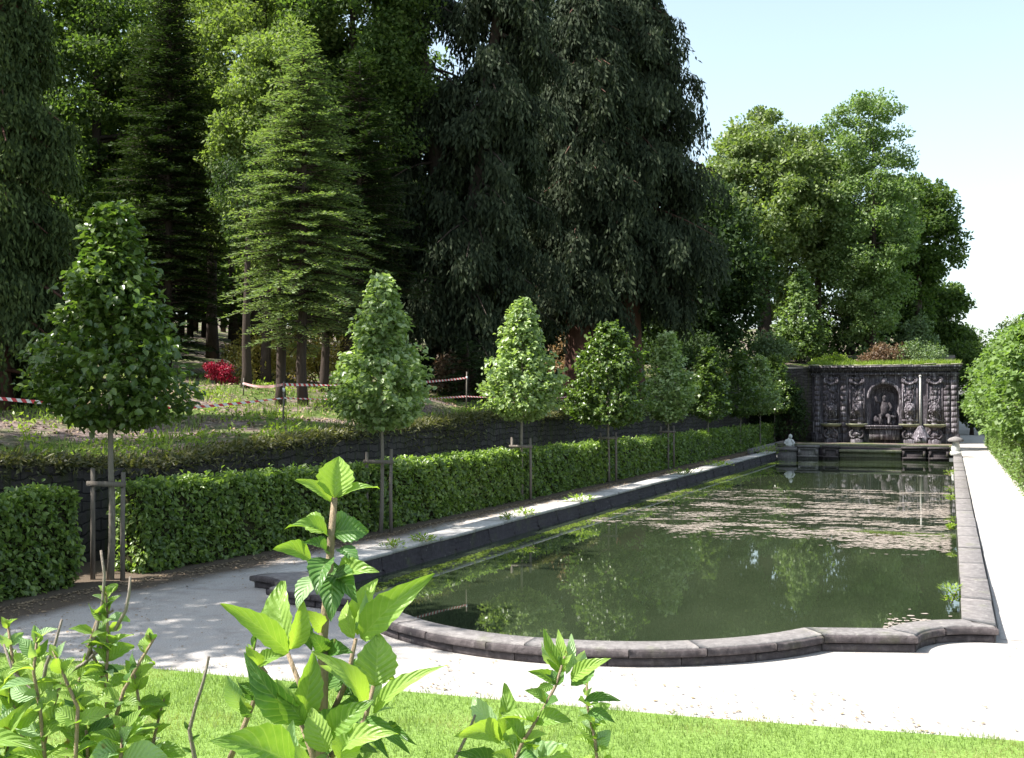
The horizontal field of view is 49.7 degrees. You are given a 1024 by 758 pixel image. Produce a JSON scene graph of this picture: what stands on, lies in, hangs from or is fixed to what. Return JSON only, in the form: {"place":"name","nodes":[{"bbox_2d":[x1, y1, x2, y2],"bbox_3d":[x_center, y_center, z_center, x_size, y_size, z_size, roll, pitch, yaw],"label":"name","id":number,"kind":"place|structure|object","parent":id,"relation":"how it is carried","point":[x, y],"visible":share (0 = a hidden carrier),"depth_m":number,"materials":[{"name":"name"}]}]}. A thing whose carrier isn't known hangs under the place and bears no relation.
{"place":"outdoors","nodes":[
{"label":"outdoors","id":0,"kind":"place"},
{"bbox_2d":[0,319,954,459],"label":"hillside","id":1,"kind":"structure","parent":0,"point":[9,438],"depth_m":25.02,"materials":[{"name":"green plant"}]},
{"bbox_2d":[0,0,89,411],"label":"cedar tree","id":2,"kind":"object","parent":1,"relation":"on","point":[33,224],"visible":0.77,"depth_m":23.69,"materials":[{"name":"green plant"}]},
{"bbox_2d":[18,0,146,327],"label":"broadleaf tree","id":3,"kind":"object","parent":1,"relation":"on","point":[91,144],"visible":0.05,"depth_m":42.55,"materials":[{"name":"green plant"}]},
{"bbox_2d":[13,0,206,355],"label":"broadleaf tree","id":4,"kind":"object","parent":1,"relation":"on","point":[109,14],"visible":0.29,"depth_m":41.03,"materials":[{"name":"green plant"}]},
{"bbox_2d":[91,0,256,367],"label":"fir tree","id":5,"kind":"object","parent":1,"relation":"on","point":[168,112],"visible":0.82,"depth_m":37.81,"materials":[{"name":"green plant"}]},
{"bbox_2d":[76,0,339,358],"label":"broadleaf tree","id":6,"kind":"object","parent":1,"relation":"on","point":[212,337],"visible":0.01,"depth_m":61.69,"materials":[{"name":"green plant"}]},
{"bbox_2d":[201,359,239,384],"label":"shrub","id":7,"kind":"object","parent":1,"relation":"on","point":[223,371],"visible":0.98,"depth_m":35.78,"materials":[{"name":"red plant"}]},
{"bbox_2d":[107,0,374,379],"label":"broadleaf tree","id":8,"kind":"object","parent":1,"relation":"on","point":[217,29],"visible":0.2,"depth_m":41.10,"materials":[{"name":"green plant"}]},
{"bbox_2d":[205,137,277,388],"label":"sapling","id":9,"kind":"object","parent":1,"relation":"on","point":[246,360],"visible":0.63,"depth_m":32.88,"materials":[{"name":"green plant"}]},
{"bbox_2d":[40,6,442,352],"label":"woodland","id":10,"kind":"object","parent":1,"relation":"on","point":[232,335],"visible":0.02,"depth_m":77.13,"materials":[{"name":"green plant"}]},
{"bbox_2d":[218,327,295,384],"bbox_3d":[-8.690,-0.736,38.001,2.348,2.248,2.912,1,-1,-44],"label":"shrub","id":11,"kind":"object","parent":1,"relation":"on","point":[255,356],"visible":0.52,"depth_m":37.80,"materials":[{"name":"green plant"}]},
{"bbox_2d":[193,13,346,384],"bbox_3d":[-8.097,-5.641,37.172,5.552,12.561,4.807,0,-1,22],"label":"broadleaf tree","id":12,"kind":"object","parent":1,"relation":"on","point":[256,69],"visible":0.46,"depth_m":36.17,"materials":[{"name":"green plant"}]},
{"bbox_2d":[237,154,321,405],"bbox_3d":[-6.443,-2.771,30.992,2.308,7.701,2.718,0,-1,22],"label":"sapling","id":13,"kind":"object","parent":1,"relation":"on","point":[281,367],"visible":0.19,"depth_m":30.87,"materials":[{"name":"green plant"}]},
{"bbox_2d":[241,319,321,377],"bbox_3d":[-9.299,-1.186,45.954,3.989,2.637,3.527,0,-1,22],"label":"shrub","id":14,"kind":"object","parent":1,"relation":"on","point":[295,352],"visible":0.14,"depth_m":45.65,"materials":[{"name":"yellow plant"}]},
{"bbox_2d":[216,35,393,405],"bbox_3d":[-5.622,-4.128,29.886,5.121,10.480,5.292,0,-1,22],"label":"fir tree","id":15,"kind":"object","parent":1,"relation":"on","point":[308,294],"visible":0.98,"depth_m":29.79,"materials":[{"name":"green plant"}]},
{"bbox_2d":[286,328,350,387],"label":"shrub","id":16,"kind":"object","parent":1,"relation":"on","point":[316,364],"visible":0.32,"depth_m":40.70,"materials":[{"name":"green plant"}]},
{"bbox_2d":[306,164,369,392],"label":"sapling","id":17,"kind":"object","parent":1,"relation":"on","point":[324,368],"visible":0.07,"depth_m":35.94,"materials":[{"name":"green plant"}]},
{"bbox_2d":[0,376,691,458],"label":"fallen leaves","id":18,"kind":"object","parent":1,"relation":"on","point":[262,418],"visible":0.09,"depth_m":25.69,"materials":[{"name":"brown plant"}]},
{"bbox_2d":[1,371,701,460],"bbox_3d":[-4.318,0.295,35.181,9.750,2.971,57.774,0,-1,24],"label":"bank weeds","id":19,"kind":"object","parent":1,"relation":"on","point":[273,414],"visible":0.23,"depth_m":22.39,"materials":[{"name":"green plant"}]},
{"bbox_2d":[271,0,448,388],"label":"broadleaf tree","id":20,"kind":"object","parent":1,"relation":"on","point":[379,44],"visible":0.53,"depth_m":40.02,"materials":[{"name":"green plant"}]},
{"bbox_2d":[284,54,443,391],"bbox_3d":[-5.106,-4.837,36.033,5.275,11.485,5.261,0,-1,22],"label":"fir tree","id":21,"kind":"object","parent":1,"relation":"on","point":[369,123],"visible":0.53,"depth_m":35.85,"materials":[{"name":"green plant"}]},
{"bbox_2d":[321,46,458,348],"bbox_3d":[-5.810,-8.697,56.456,9.244,18.426,9.953,0,-1,22],"label":"broadleaf tree","id":22,"kind":"object","parent":1,"relation":"on","point":[438,58],"visible":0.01,"depth_m":54.91,"materials":[{"name":"green plant"}]},
{"bbox_2d":[431,349,475,399],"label":"shrub","id":23,"kind":"object","parent":1,"relation":"on","point":[443,370],"visible":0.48,"depth_m":39.88,"materials":[{"name":"red plant"}]},
{"bbox_2d":[431,335,501,402],"bbox_3d":[-1.435,-0.171,37.984,2.735,2.687,2.785,1,-1,-35],"label":"shrub","id":24,"kind":"object","parent":1,"relation":"on","point":[465,368],"visible":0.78,"depth_m":37.87,"materials":[{"name":"green plant"}]},
{"bbox_2d":[466,372,467,407],"bbox_3d":[-1.348,0.409,32.907,0.054,1.250,0.050,-1,-1,44],"label":"barrier stake","id":25,"kind":"object","parent":1,"relation":"on","point":[466,389],"visible":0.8,"depth_m":32.89,"materials":[{"name":"grey metal"}]},
{"bbox_2d":[244,377,465,387],"bbox_3d":[-5.549,0.074,29.639,5.395,0.386,9.210,0,-1,22],"label":"barrier tape","id":26,"kind":"object","parent":25,"relation":"attached to","point":[286,384],"visible":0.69,"depth_m":26.71,"materials":[{"name":"plastic"}]},
{"bbox_2d":[366,0,576,404],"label":"cedar tree","id":27,"kind":"object","parent":1,"relation":"on","point":[488,216],"visible":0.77,"depth_m":40.68,"materials":[{"name":"green plant"}]},
{"bbox_2d":[441,0,565,391],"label":"cedar tree","id":28,"kind":"object","parent":1,"relation":"on","point":[546,343],"visible":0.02,"depth_m":55.99,"materials":[{"name":"green plant"}]},
{"bbox_2d":[545,333,564,373],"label":"shrub","id":29,"kind":"object","parent":1,"relation":"on","point":[563,361],"visible":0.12,"depth_m":51.90,"materials":[{"name":"beige plant"}]},
{"bbox_2d":[520,0,656,401],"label":"cedar tree","id":30,"kind":"object","parent":1,"relation":"on","point":[590,46],"visible":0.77,"depth_m":48.39,"materials":[{"name":"green plant"}]},
{"bbox_2d":[553,0,736,399],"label":"cedar tree","id":31,"kind":"object","parent":1,"relation":"on","point":[667,174],"visible":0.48,"depth_m":50.50,"materials":[{"name":"green plant"}]},
{"bbox_2d":[642,327,730,373],"bbox_3d":[9.673,-1.466,61.965,5.321,2.944,4.999,0,-1,22],"label":"shrub","id":32,"kind":"object","parent":1,"relation":"on","point":[691,349],"visible":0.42,"depth_m":61.47,"materials":[{"name":"green plant"}]},
{"bbox_2d":[642,170,788,367],"bbox_3d":[11.433,-6.239,65.641,9.856,12.663,9.903,0,-1,22],"label":"broadleaf tree","id":33,"kind":"object","parent":1,"relation":"on","point":[733,301],"visible":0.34,"depth_m":64.26,"materials":[{"name":"green plant"}]},
{"bbox_2d":[744,329,799,362],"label":"shrub","id":34,"kind":"object","parent":1,"relation":"on","point":[766,348],"visible":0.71,"depth_m":68.52,"materials":[{"name":"green plant"}]},
{"bbox_2d":[695,104,863,342],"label":"broadleaf tree","id":35,"kind":"object","parent":1,"relation":"on","point":[760,155],"visible":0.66,"depth_m":73.78,"materials":[{"name":"green plant"}]},
{"bbox_2d":[770,268,834,362],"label":"young tree","id":36,"kind":"object","parent":1,"relation":"on","point":[801,283],"visible":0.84,"depth_m":71.57,"materials":[{"name":"green plant"}]},
{"bbox_2d":[772,317,836,362],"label":"shrub","id":37,"kind":"object","parent":1,"relation":"on","point":[816,343],"visible":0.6,"depth_m":71.33,"materials":[{"name":"green plant"}]},
{"bbox_2d":[767,124,871,355],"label":"broadleaf tree","id":38,"kind":"object","parent":1,"relation":"on","point":[816,282],"visible":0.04,"depth_m":79.38,"materials":[{"name":"green plant"}]},
{"bbox_2d":[806,352,854,364],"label":"shrub","id":39,"kind":"object","parent":1,"relation":"on","point":[833,357],"visible":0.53,"depth_m":68.72,"materials":[{"name":"green plant"}]},
{"bbox_2d":[770,215,926,354],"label":"broadleaf tree","id":40,"kind":"object","parent":1,"relation":"on","point":[837,327],"visible":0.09,"depth_m":84.03,"materials":[{"name":"green plant"}]},
{"bbox_2d":[815,86,925,359],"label":"broadleaf tree","id":41,"kind":"object","parent":1,"relation":"on","point":[866,298],"visible":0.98,"depth_m":73.19,"materials":[{"name":"green plant"}]},
{"bbox_2d":[855,341,910,362],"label":"shrub","id":42,"kind":"object","parent":1,"relation":"on","point":[883,352],"visible":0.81,"depth_m":69.64,"materials":[{"name":"brown plant"}]},
{"bbox_2d":[854,167,949,354],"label":"broadleaf tree","id":43,"kind":"object","parent":1,"relation":"on","point":[943,270],"visible":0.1,"depth_m":82.10,"materials":[{"name":"green plant"}]},
{"bbox_2d":[893,312,940,354],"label":"shrub","id":44,"kind":"object","parent":1,"relation":"on","point":[918,329],"visible":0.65,"depth_m":75.63,"materials":[{"name":"green plant"}]},
{"bbox_2d":[864,171,974,353],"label":"broadleaf tree","id":45,"kind":"object","parent":1,"relation":"on","point":[945,227],"visible":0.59,"depth_m":80.74,"materials":[{"name":"green plant"}]},
{"bbox_2d":[891,337,947,360],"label":"shrub","id":46,"kind":"object","parent":1,"relation":"on","point":[932,355],"visible":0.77,"depth_m":68.70,"materials":[{"name":"green plant"}]},
{"bbox_2d":[922,278,977,352],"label":"broadleaf tree","id":47,"kind":"object","parent":1,"relation":"on","point":[954,299],"visible":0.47,"depth_m":86.30,"materials":[{"name":"green plant"}]},
{"bbox_2d":[960,323,995,369],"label":"broadleaf tree","id":48,"kind":"object","parent":1,"relation":"on","point":[979,337],"visible":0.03,"depth_m":103.42,"materials":[{"name":"green plant"}]},
{"bbox_3d":[-9.903,0.660,19.405,0.059,1.100,0.054,0,-1,22],"label":"barrier stake","id":49,"kind":"object","parent":1,"relation":"on","visible":0},
{"bbox_2d":[0,397,187,408],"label":"barrier tape","id":50,"kind":"object","parent":49,"relation":"attached to","point":[17,400],"visible":0.16,"depth_m":20.54,"materials":[{"name":"plastic"}]},
{"bbox_2d":[193,396,567,408],"bbox_3d":[-1.645,0.625,32.168,1.262,0.341,19.907,-1,-1,28],"label":"barrier tape","id":51,"kind":"object","parent":49,"relation":"attached to","point":[221,404],"visible":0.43,"depth_m":24.34,"materials":[{"name":"plastic"}]},
{"bbox_2d":[0,415,1023,740],"bbox_3d":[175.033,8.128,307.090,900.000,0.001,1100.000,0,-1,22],"label":"ground","id":52,"kind":"structure","parent":0,"point":[950,687],"depth_m":10.75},
{"bbox_2d":[0,478,85,601],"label":"hedge","id":53,"kind":"object","parent":52,"relation":"on","point":[39,547],"visible":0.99,"depth_m":14.79,"materials":[{"name":"green plant"}]},
{"bbox_2d":[86,468,125,580],"bbox_3d":[-5.815,2.136,15.885,0.625,1.701,0.103,0,-1,13],"label":"tree support","id":54,"kind":"object","parent":52,"relation":"on","point":[92,483],"visible":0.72,"depth_m":15.86,"materials":[{"name":"brown wood"}]},
{"bbox_2d":[10,199,206,579],"bbox_3d":[-5.802,0.159,15.996,2.674,5.565,2.545,0,-1,22],"label":"young tree","id":55,"kind":"object","parent":52,"relation":"on","point":[124,313],"visible":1,"depth_m":15.64,"materials":[{"name":"green plant"}]},
{"bbox_2d":[106,459,373,573],"bbox_3d":[-4.382,2.253,19.119,0.992,1.577,6.032,-1,-1,28],"label":"hedge","id":56,"kind":"object","parent":52,"relation":"on","point":[172,521],"visible":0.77,"depth_m":17.88,"materials":[{"name":"green plant"}]},
{"bbox_2d":[0,453,748,615],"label":"hedge litter","id":57,"kind":"object","parent":52,"relation":"on","point":[420,526],"visible":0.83,"depth_m":20.38,"materials":[{"name":"brown plant"}]},
{"bbox_2d":[0,369,748,562],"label":"retaining wall","id":58,"kind":"structure","parent":52,"relation":"on","point":[446,432],"depth_m":22.65,"materials":[{"name":"stone"}]},
{"bbox_2d":[320,269,436,532],"bbox_3d":[-2.522,0.457,21.584,2.298,5.167,2.450,1,-1,-35],"label":"young tree","id":59,"kind":"object","parent":52,"relation":"on","point":[379,330],"visible":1,"depth_m":21.30,"materials":[{"name":"green plant"}]},
{"bbox_2d":[363,449,393,532],"bbox_3d":[-2.586,2.221,21.480,0.622,1.734,0.102,0,-1,13],"label":"tree support","id":60,"kind":"object","parent":52,"relation":"on","point":[390,461],"visible":0.72,"depth_m":21.41,"materials":[{"name":"brown wood"}]},
{"bbox_2d":[348,445,524,531],"bbox_3d":[-1.473,2.373,25.189,0.963,1.557,7.666,0,-1,23],"label":"hedge","id":61,"kind":"object","parent":52,"relation":"on","point":[436,486],"visible":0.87,"depth_m":24.46,"materials":[{"name":"green plant"}]},
{"bbox_2d":[3,452,1023,737],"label":"path debris","id":62,"kind":"object","parent":52,"relation":"on","point":[499,668],"visible":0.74,"depth_m":9.96,"materials":[{"name":"brown plant"}]},
{"bbox_2d":[509,437,532,499],"bbox_3d":[0.234,2.357,28.484,0.626,1.714,0.123,0,-1,12],"label":"tree support","id":63,"kind":"object","parent":52,"relation":"on","point":[529,446],"visible":0.55,"depth_m":28.43,"materials":[{"name":"brown wood"}]},
{"bbox_2d":[475,296,569,496],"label":"young tree","id":64,"kind":"object","parent":52,"relation":"on","point":[522,330],"visible":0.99,"depth_m":28.22,"materials":[{"name":"green plant"}]},
{"bbox_2d":[508,438,609,498],"bbox_3d":[1.386,2.502,31.661,0.976,1.524,6.752,0,-1,24],"label":"hedge","id":65,"kind":"object","parent":52,"relation":"on","point":[558,467],"visible":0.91,"depth_m":31.18,"materials":[{"name":"green plant"}]},
{"bbox_2d":[598,432,617,481],"bbox_3d":[3.006,2.496,34.548,0.628,1.655,0.128,0,-1,13],"label":"tree support","id":66,"kind":"object","parent":52,"relation":"on","point":[601,437],"visible":0.53,"depth_m":34.49,"materials":[{"name":"brown wood"}]},
{"bbox_2d":[557,319,661,481],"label":"young tree","id":67,"kind":"object","parent":52,"relation":"on","point":[611,337],"visible":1,"depth_m":34.22,"materials":[{"name":"green plant"}]},
{"bbox_2d":[249,451,998,666],"bbox_3d":[7.489,3.282,30.437,9.477,0.644,41.772,0,-1,22],"label":"stone basin rim","id":68,"kind":"object","parent":52,"relation":"on","point":[976,622],"visible":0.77,"depth_m":11.92,"materials":[{"name":"grey stone"}]},
{"bbox_2d":[937,581,961,603],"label":"weed plant","id":69,"kind":"object","parent":68,"relation":"on","point":[953,594],"visible":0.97,"depth_m":14.26,"materials":[{"name":"green plant"}]},
{"bbox_2d":[948,436,963,455],"bbox_3d":[18.933,2.860,47.205,0.660,0.820,0.660,0,-1,22],"label":"stone bollard","id":70,"kind":"object","parent":68,"relation":"on","point":[955,447],"visible":1,"depth_m":47.05,"materials":[{"name":"white stone"}]},
{"bbox_2d":[594,434,669,481],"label":"hedge","id":71,"kind":"object","parent":52,"relation":"on","point":[641,454],"visible":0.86,"depth_m":37.69,"materials":[{"name":"green plant"}]},
{"bbox_2d":[635,329,700,468],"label":"young tree","id":72,"kind":"object","parent":52,"relation":"on","point":[666,355],"visible":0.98,"depth_m":40.96,"materials":[{"name":"green plant"}]},
{"bbox_2d":[655,429,712,468],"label":"hedge","id":73,"kind":"object","parent":52,"relation":"on","point":[691,446],"visible":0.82,"depth_m":44.39,"materials":[{"name":"green plant"}]},
{"bbox_2d":[687,344,734,454],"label":"young tree","id":74,"kind":"object","parent":52,"relation":"on","point":[707,358],"visible":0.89,"depth_m":47.47,"materials":[{"name":"green plant"}]},
{"bbox_2d":[698,425,742,458],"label":"hedge","id":75,"kind":"object","parent":52,"relation":"on","point":[724,440],"visible":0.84,"depth_m":50.60,"materials":[{"name":"green plant"}]},
{"bbox_2d":[717,349,771,450],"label":"young tree","id":76,"kind":"object","parent":52,"relation":"on","point":[740,370],"visible":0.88,"depth_m":53.92,"materials":[{"name":"green plant"}]},
{"bbox_2d":[732,423,760,450],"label":"hedge","id":77,"kind":"object","parent":52,"relation":"on","point":[749,435],"visible":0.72,"depth_m":56.30,"materials":[{"name":"green plant"}]},
{"bbox_2d":[734,353,784,445],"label":"young tree","id":78,"kind":"object","parent":52,"relation":"on","point":[759,365],"visible":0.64,"depth_m":58.53,"materials":[{"name":"green plant"}]},
{"bbox_2d":[750,421,776,444],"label":"hedge","id":79,"kind":"object","parent":52,"relation":"on","point":[767,432],"visible":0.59,"depth_m":61.21,"materials":[{"name":"green plant"}]},
{"bbox_2d":[752,353,799,440],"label":"young tree","id":80,"kind":"object","parent":52,"relation":"on","point":[775,359],"visible":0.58,"depth_m":62.72,"materials":[{"name":"green plant"}]},
{"bbox_2d":[750,381,811,440],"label":"shrub","id":81,"kind":"object","parent":52,"relation":"on","point":[799,416],"visible":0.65,"depth_m":63.16,"materials":[{"name":"green plant"}]},
{"bbox_2d":[749,368,812,441],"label":"flanking wall","id":82,"kind":"structure","parent":52,"relation":"on","point":[803,377],"depth_m":64.29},
{"bbox_2d":[775,443,949,461],"bbox_3d":[15.790,3.490,50.235,7.640,1.030,1.350,0,-1,22],"label":"ledge","id":83,"kind":"object","parent":52,"relation":"on","point":[940,453],"visible":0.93,"depth_m":49.82,"materials":[{"name":"stone"}]},
{"bbox_2d":[808,363,962,443],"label":"fountain wall","id":84,"kind":"structure","parent":52,"relation":"on","point":[871,403],"depth_m":62.50,"materials":[{"name":"stone"}]},
{"bbox_2d":[807,359,961,365],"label":"wall top grass","id":85,"kind":"structure","parent":84,"relation":"on","point":[936,361],"depth_m":62.62,"materials":[{"name":"green plant"}]},
{"bbox_2d":[943,338,984,434],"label":"broadleaf tree","id":86,"kind":"object","parent":52,"relation":"on","point":[967,356],"visible":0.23,"depth_m":79.08,"materials":[{"name":"green plant"}]},
{"bbox_2d":[963,346,995,427],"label":"young tree","id":87,"kind":"object","parent":52,"relation":"on","point":[968,396],"visible":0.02,"depth_m":49.59,"materials":[{"name":"green plant"}]},
{"bbox_2d":[960,324,1010,429],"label":"young tree","id":88,"kind":"object","parent":52,"relation":"on","point":[993,347],"visible":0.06,"depth_m":44.40,"materials":[{"name":"green plant"}]},
{"bbox_2d":[961,324,1020,427],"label":"young tree","id":89,"kind":"object","parent":52,"relation":"on","point":[978,396],"visible":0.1,"depth_m":39.00,"materials":[{"name":"green plant"}]},
{"bbox_2d":[970,322,1023,444],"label":"young tree","id":90,"kind":"object","parent":52,"relation":"on","point":[987,386],"visible":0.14,"depth_m":33.84,"materials":[{"name":"green plant"}]},
{"bbox_2d":[976,311,1023,449],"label":"young tree","id":91,"kind":"object","parent":52,"relation":"on","point":[1013,370],"visible":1,"depth_m":28.47,"materials":[{"name":"green plant"}]},
{"bbox_2d":[983,430,1023,495],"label":"hedge","id":92,"kind":"object","parent":52,"relation":"on","point":[1010,460],"visible":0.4,"depth_m":35.03,"materials":[{"name":"green plant"}]},
{"bbox_2d":[993,314,1021,331],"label":"broadleaf tree","id":93,"kind":"object","parent":52,"relation":"on","point":[1005,322],"visible":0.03,"depth_m":86.67,"materials":[{"name":"green plant"}]},
{"bbox_2d":[0,651,1023,757],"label":"lawn","id":94,"kind":"structure","parent":0,"point":[639,726],"depth_m":8.53,"materials":[{"name":"green plant"}]},
{"bbox_2d":[0,550,185,757],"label":"hydrangea","id":95,"kind":"object","parent":94,"relation":"on","point":[72,715],"visible":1,"depth_m":1.80,"materials":[{"name":"green plant"}]},
{"bbox_2d":[182,656,209,757],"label":"bare cane","id":96,"kind":"object","parent":94,"relation":"on","point":[192,750],"visible":1,"depth_m":1.95,"materials":[{"name":"brown plant"}]},
{"bbox_2d":[208,456,446,757],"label":"hydrangea","id":97,"kind":"object","parent":94,"relation":"on","point":[342,730],"visible":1,"depth_m":1.83,"materials":[{"name":"green plant"}]},
{"bbox_2d":[454,628,620,757],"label":"hydrangea","id":98,"kind":"object","parent":94,"relation":"on","point":[508,727],"visible":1,"depth_m":1.88,"materials":[{"name":"green plant"}]},
{"bbox_2d":[43,0,1023,461],"label":"sky","id":99,"kind":"structure","parent":0,"point":[957,66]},
{"bbox_2d":[355,458,960,640],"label":"water","id":100,"kind":"structure","parent":0,"point":[624,578],"depth_m":17.98,"materials":[{"name":"green liquid"}]},
{"bbox_2d":[356,461,792,591],"bbox_3d":[5.506,3.300,31.602,2.049,0.001,37.041,0,-1,23],"label":"duckweed","id":101,"kind":"object","parent":100,"relation":"on","point":[496,548],"visible":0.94,"depth_m":21.80,"materials":[{"name":"green plant"}]},
{"bbox_2d":[586,487,951,551],"bbox_3d":[6.671,3.224,27.189,7.723,0.003,14.396,0,-1,22],"label":"pond scum","id":102,"kind":"object","parent":100,"relation":"on","point":[725,505],"visible":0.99,"depth_m":24.68,"materials":[{"name":"beige plant"}]},
{"bbox_2d":[755,442,951,454],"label":"terrace","id":103,"kind":"structure","parent":0,"point":[950,445],"depth_m":60.20,"materials":[{"name":"stone"}]},
{"bbox_2d":[912,375,929,442],"bbox_3d":[21.539,1.580,58.349,0.828,3.600,0.828,0,-1,-4],"label":"water jet","id":104,"kind":"object","parent":103,"relation":"on","point":[920,434],"visible":1,"depth_m":58.22},
{"bbox_2d":[959,435,1023,640],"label":"path","id":105,"kind":"structure","parent":0,"point":[994,520],"depth_m":21.28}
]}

